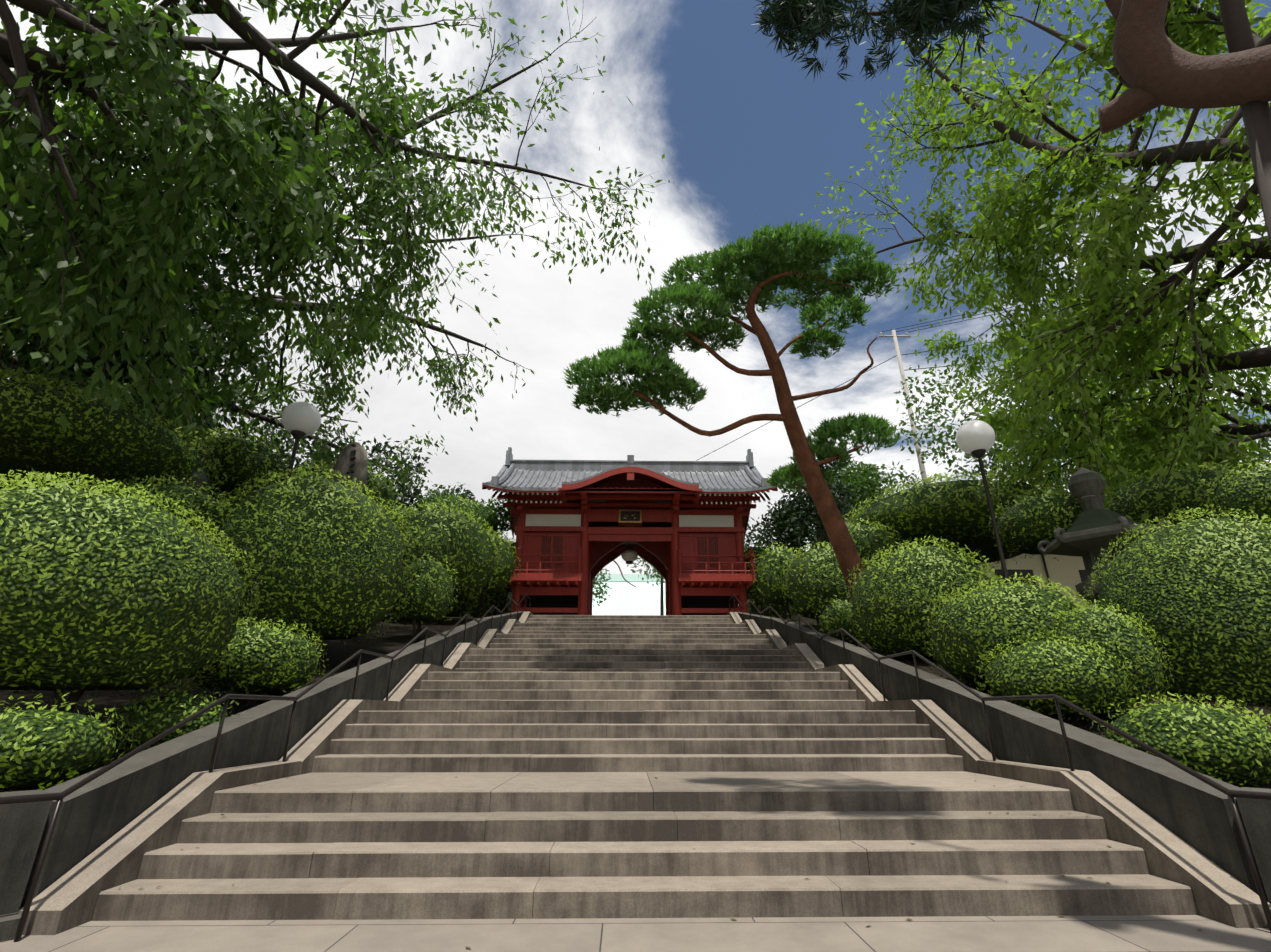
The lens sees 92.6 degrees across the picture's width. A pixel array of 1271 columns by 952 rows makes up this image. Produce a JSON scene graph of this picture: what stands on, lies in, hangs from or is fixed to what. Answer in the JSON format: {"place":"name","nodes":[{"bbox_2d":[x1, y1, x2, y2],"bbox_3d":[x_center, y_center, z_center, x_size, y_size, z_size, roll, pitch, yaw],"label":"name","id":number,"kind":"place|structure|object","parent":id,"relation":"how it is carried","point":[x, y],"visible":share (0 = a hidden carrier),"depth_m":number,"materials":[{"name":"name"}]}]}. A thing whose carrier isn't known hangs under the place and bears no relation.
{"place":"outdoors","nodes":[
{"label":"outdoors","id":0,"kind":"place"},
{"bbox_2d":[0,613,478,791],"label":"bank","id":1,"kind":"structure","parent":0,"point":[399,636],"depth_m":9.73,"materials":[{"name":"green plant"}]},
{"bbox_2d":[0,68,301,420],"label":"dark tree leaves","id":2,"kind":"object","parent":1,"relation":"on","point":[92,354],"depth_m":18.20,"materials":[{"name":"green plant"}]},
{"bbox_2d":[10,277,302,468],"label":"dark tree leaves","id":3,"kind":"object","parent":1,"relation":"on","point":[226,419],"depth_m":23.75,"materials":[{"name":"green plant"}]},
{"bbox_2d":[174,470,206,490],"bbox_3d":[-9.898,1.853,12.795,2.192,4.600,2.286,0,-21,-1],"label":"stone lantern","id":4,"kind":"object","parent":1,"relation":"on","point":[196,479],"visible":0.02,"depth_m":13.33,"materials":[{"name":"grey stone"}]},
{"bbox_2d":[286,430,305,479],"bbox_3d":[-7.973,1.371,13.448,0.340,5.184,0.340,0,-21,-1],"label":"lamp pole","id":5,"kind":"object","parent":1,"relation":"on","point":[297,435],"visible":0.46,"depth_m":14.22,"materials":[{"name":"black metal"}]},
{"bbox_2d":[281,401,320,435],"bbox_3d":[-7.973,-1.386,14.517,0.840,0.788,0.839,0,-21,-1],"label":"lamp globe","id":6,"kind":"object","parent":5,"relation":"on","point":[303,416],"visible":0.94,"depth_m":14.22,"materials":[{"name":"white glass"}]},
{"bbox_2d":[232,417,431,510],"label":"dark tree leaves","id":7,"kind":"object","parent":1,"relation":"on","point":[378,451],"depth_m":28.10,"materials":[{"name":"green plant"}]},
{"bbox_2d":[330,442,367,493],"bbox_3d":[-8.969,-0.080,19.036,1.144,2.112,0.457,0,-21,-1],"label":"monument","id":8,"kind":"object","parent":1,"relation":"on","point":[343,463],"visible":0.54,"depth_m":18.94,"materials":[{"name":"stone"}]},
{"bbox_2d":[347,444,355,473],"bbox_3d":[-8.824,-0.530,18.959,0.200,0.973,0.070,0,-21,-1],"label":"monument text","id":9,"kind":"object","parent":8,"relation":"attached to","point":[353,458],"visible":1,"depth_m":18.94},
{"bbox_2d":[26,588,1130,790],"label":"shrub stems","id":10,"kind":"object","parent":1,"relation":"on","point":[74,697],"visible":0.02,"depth_m":8.67,"materials":[{"name":"brown plant"}]},
{"bbox_2d":[614,560,635,586],"bbox_3d":[-1.868,4.945,36.950,3.922,3.538,0.369,2,-21,-6],"label":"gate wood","id":11,"kind":"object","parent":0,"point":[622,574],"visible":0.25,"depth_m":36.76,"materials":[{"name":"brown wood"}]},
{"bbox_2d":[592,574,665,614],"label":"hall roof","id":12,"kind":"structure","parent":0,"point":[629,578],"depth_m":77.54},
{"bbox_2d":[592,581,665,614],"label":"hall roof seams","id":13,"kind":"object","parent":12,"relation":"on","point":[631,599],"visible":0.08,"depth_m":76.06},
{"bbox_2d":[482,467,777,614],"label":"gate","id":14,"kind":"structure","parent":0,"point":[572,575],"depth_m":27.95,"materials":[{"name":"red wood"}]},
{"bbox_2d":[482,447,774,534],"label":"gate roof","id":15,"kind":"structure","parent":14,"relation":"attached to","point":[555,475],"depth_m":30.99,"materials":[{"name":"grey tile"}]},
{"bbox_2d":[488,488,769,503],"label":"gate rafter ends","id":16,"kind":"object","parent":14,"relation":"attached to","point":[700,495],"visible":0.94,"depth_m":27.33,"materials":[{"name":"red wood"}]},
{"bbox_2d":[622,549,637,560],"bbox_3d":[-0.288,3.909,29.816,0.800,0.600,0.800,0,-21,-1],"label":"gate lantern","id":17,"kind":"object","parent":14,"relation":"on","point":[628,553],"visible":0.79,"depth_m":29.54,"materials":[{"name":"paper"}]},
{"bbox_2d":[619,510,641,522],"bbox_3d":[-0.247,1.872,28.115,1.050,0.660,0.206,0,-21,-1],"label":"gate plaque","id":18,"kind":"object","parent":14,"relation":"attached to","point":[640,521],"visible":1,"depth_m":28.00,"materials":[{"name":"brown"}]},
{"bbox_2d":[0,362,1270,790],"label":"shrub","id":19,"kind":"object","parent":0,"point":[90,744],"visible":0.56,"depth_m":9.23,"materials":[{"name":"green plant"}]},
{"bbox_2d":[0,915,1270,951],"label":"paved ground","id":20,"kind":"structure","parent":0,"point":[1143,933],"depth_m":4.14,"materials":[{"name":"beige stone"}]},
{"bbox_2d":[0,594,1270,941],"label":"handrails","id":21,"kind":"object","parent":20,"relation":"on","point":[226,698],"visible":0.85,"depth_m":5.88,"materials":[{"name":"metal"}]},
{"bbox_2d":[17,612,1270,934],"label":"stringers","id":22,"kind":"object","parent":20,"relation":"on","point":[67,900],"visible":0.44,"depth_m":5.47,"materials":[{"name":"stone"}]},
{"bbox_2d":[92,615,1198,920],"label":"stairs","id":23,"kind":"structure","parent":20,"relation":"on","point":[780,785],"depth_m":5.60,"materials":[{"name":"stone"}]},
{"bbox_2d":[1218,0,1270,247],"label":"prop pole","id":24,"kind":"object","parent":20,"relation":"on","point":[1256,115],"visible":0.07,"depth_m":4.45,"materials":[{"name":"brown wood"}]},
{"bbox_2d":[0,0,1270,573],"label":"sky","id":25,"kind":"structure","parent":0,"point":[747,140],"materials":[{"name":"white"}]},
{"bbox_2d":[562,219,901,596],"bbox_3d":[3.248,-1.297,14.677,9.395,9.501,5.759,12,-24,-27],"label":"pine","id":26,"kind":"object","parent":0,"point":[810,249],"depth_m":15.28,"materials":[{"name":"green plant"}]},
{"bbox_2d":[805,459,931,548],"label":"tree leaves","id":27,"kind":"object","parent":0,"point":[866,486],"depth_m":32.52,"materials":[{"name":"green plant"}]},
{"bbox_2d":[752,0,1270,133],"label":"pine tree","id":28,"kind":"object","parent":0,"point":[1155,66],"depth_m":5.07,"materials":[{"name":"plant"}]},
{"bbox_2d":[786,618,1270,788],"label":"bank","id":29,"kind":"structure","parent":0,"point":[1084,724],"depth_m":8.59,"materials":[{"name":"green plant"}]},
{"bbox_2d":[971,449,1009,584],"bbox_3d":[8.189,1.627,13.654,0.340,4.797,0.340,0,-21,-1],"label":"lamp pole","id":30,"kind":"object","parent":29,"relation":"on","point":[979,454],"visible":0.65,"depth_m":13.95,"materials":[{"name":"black metal"}]},
{"bbox_2d":[956,420,994,454],"bbox_3d":[8.189,-0.950,14.654,0.839,0.788,0.839,0,-21,-1],"label":"lamp globe","id":31,"kind":"object","parent":30,"relation":"on","point":[972,435],"visible":0.94,"depth_m":14.36,"materials":[{"name":"white glass"}]},
{"bbox_2d":[797,0,1270,557],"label":"tree","id":32,"kind":"object","parent":29,"relation":"on","point":[1105,276],"depth_m":16.08,"materials":[{"name":"green plant"}]},
{"bbox_2d":[894,286,1270,508],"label":"tree leaves","id":33,"kind":"object","parent":29,"relation":"on","point":[939,439],"depth_m":30.78,"materials":[{"name":"green plant"}]},
{"bbox_2d":[1037,467,1171,603],"bbox_3d":[9.937,2.033,12.672,2.364,4.784,2.305,0,-21,-1],"label":"stone lantern","id":34,"kind":"object","parent":29,"relation":"on","point":[1086,545],"visible":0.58,"depth_m":12.70,"materials":[{"name":"grey stone"}]},
{"bbox_2d":[1087,555,1112,563],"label":"lantern holes","id":35,"kind":"object","parent":34,"relation":"attached to","point":[1101,557],"visible":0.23,"depth_m":12.55,"materials":[{"name":"brown stone"}]},
{"bbox_2d":[1062,509,1150,533],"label":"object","id":36,"kind":"object","parent":34,"relation":"attached to","point":[1091,519],"visible":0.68,"depth_m":12.71,"materials":[{"name":"grey stone"}]},
{"label":"terrace","id":37,"kind":"structure","parent":0,"visible":0},
{"bbox_2d":[409,485,471,509],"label":"tree leaves","id":38,"kind":"object","parent":37,"relation":"on","point":[444,495],"visible":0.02,"depth_m":36.09,"materials":[{"name":"green plant"}]},
{"bbox_2d":[403,482,500,533],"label":"tree leaves","id":39,"kind":"object","parent":37,"relation":"on","point":[467,494],"depth_m":45.54,"materials":[{"name":"green plant"}]},
{"bbox_2d":[414,488,517,539],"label":"tree leaves","id":40,"kind":"object","parent":37,"relation":"on","point":[489,515],"visible":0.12,"depth_m":29.80,"materials":[{"name":"green plant"}]},
{"bbox_2d":[593,568,611,606],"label":"tree leaves","id":41,"kind":"object","parent":37,"relation":"on","point":[595,583],"visible":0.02,"depth_m":48.68,"materials":[{"name":"green plant"}]},
{"bbox_2d":[627,557,664,614],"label":"tree leaves","id":42,"kind":"object","parent":37,"relation":"on","point":[647,574],"depth_m":52.47,"materials":[{"name":"green plant"}]},
{"bbox_2d":[738,517,805,607],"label":"tree leaves","id":43,"kind":"object","parent":37,"relation":"on","point":[749,537],"depth_m":60.57,"materials":[{"name":"green plant"}]},
{"bbox_2d":[746,457,857,553],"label":"tree leaves","id":44,"kind":"object","parent":37,"relation":"on","point":[784,520],"depth_m":29.97,"materials":[{"name":"green plant"}]},
{"bbox_2d":[807,461,889,545],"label":"tree leaves","id":45,"kind":"object","parent":37,"relation":"on","point":[810,543],"visible":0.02,"depth_m":42.19,"materials":[{"name":"green plant"}]},
{"bbox_2d":[878,330,927,483],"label":"utility pole","id":46,"kind":"object","parent":37,"relation":"on","point":[910,411],"visible":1,"depth_m":40.47,"materials":[{"name":"concrete"}]},
{"bbox_2d":[696,235,1270,460],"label":"wires","id":47,"kind":"object","parent":46,"relation":"attached to","point":[953,347],"visible":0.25,"depth_m":40.12,"materials":[{"name":"black"}]},
{"bbox_2d":[978,554,1095,608],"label":"building walls","id":48,"kind":"structure","parent":37,"relation":"on","point":[1064,569],"depth_m":28.58,"materials":[{"name":"beige paint"}]},
{"bbox_2d":[809,505,1108,550],"bbox_3d":[21.897,3.037,33.705,23.320,3.440,10.318,0,-21,-1],"label":"tree","id":49,"kind":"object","parent":48,"relation":"on","point":[819,540],"depth_m":34.74,"materials":[{"name":"green plant"}]},
{"bbox_2d":[994,555,1092,603],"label":"building windows","id":50,"kind":"structure","parent":48,"relation":"in","point":[1082,573],"depth_m":28.42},
{"bbox_2d":[1054,399,1270,505],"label":"tree leaves","id":51,"kind":"object","parent":37,"relation":"on","point":[1262,454],"depth_m":33.45,"materials":[{"name":"green plant"}]},
{"bbox_2d":[1244,438,1270,470],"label":"tree leaves","id":52,"kind":"object","parent":37,"relation":"on","point":[1265,456],"depth_m":45.80,"materials":[{"name":"green plant"}]},
{"label":"ground","id":53,"kind":"structure","parent":0,"visible":0},
{"bbox_2d":[0,611,1270,941],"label":"stair side wall","id":54,"kind":"structure","parent":53,"relation":"on","point":[1180,803],"depth_m":5.76,"materials":[{"name":"stone"}]},
{"bbox_2d":[0,0,669,502],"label":"tree","id":55,"kind":"object","parent":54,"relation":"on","point":[222,184],"depth_m":12.24,"materials":[{"name":"green plant"}]}
]}

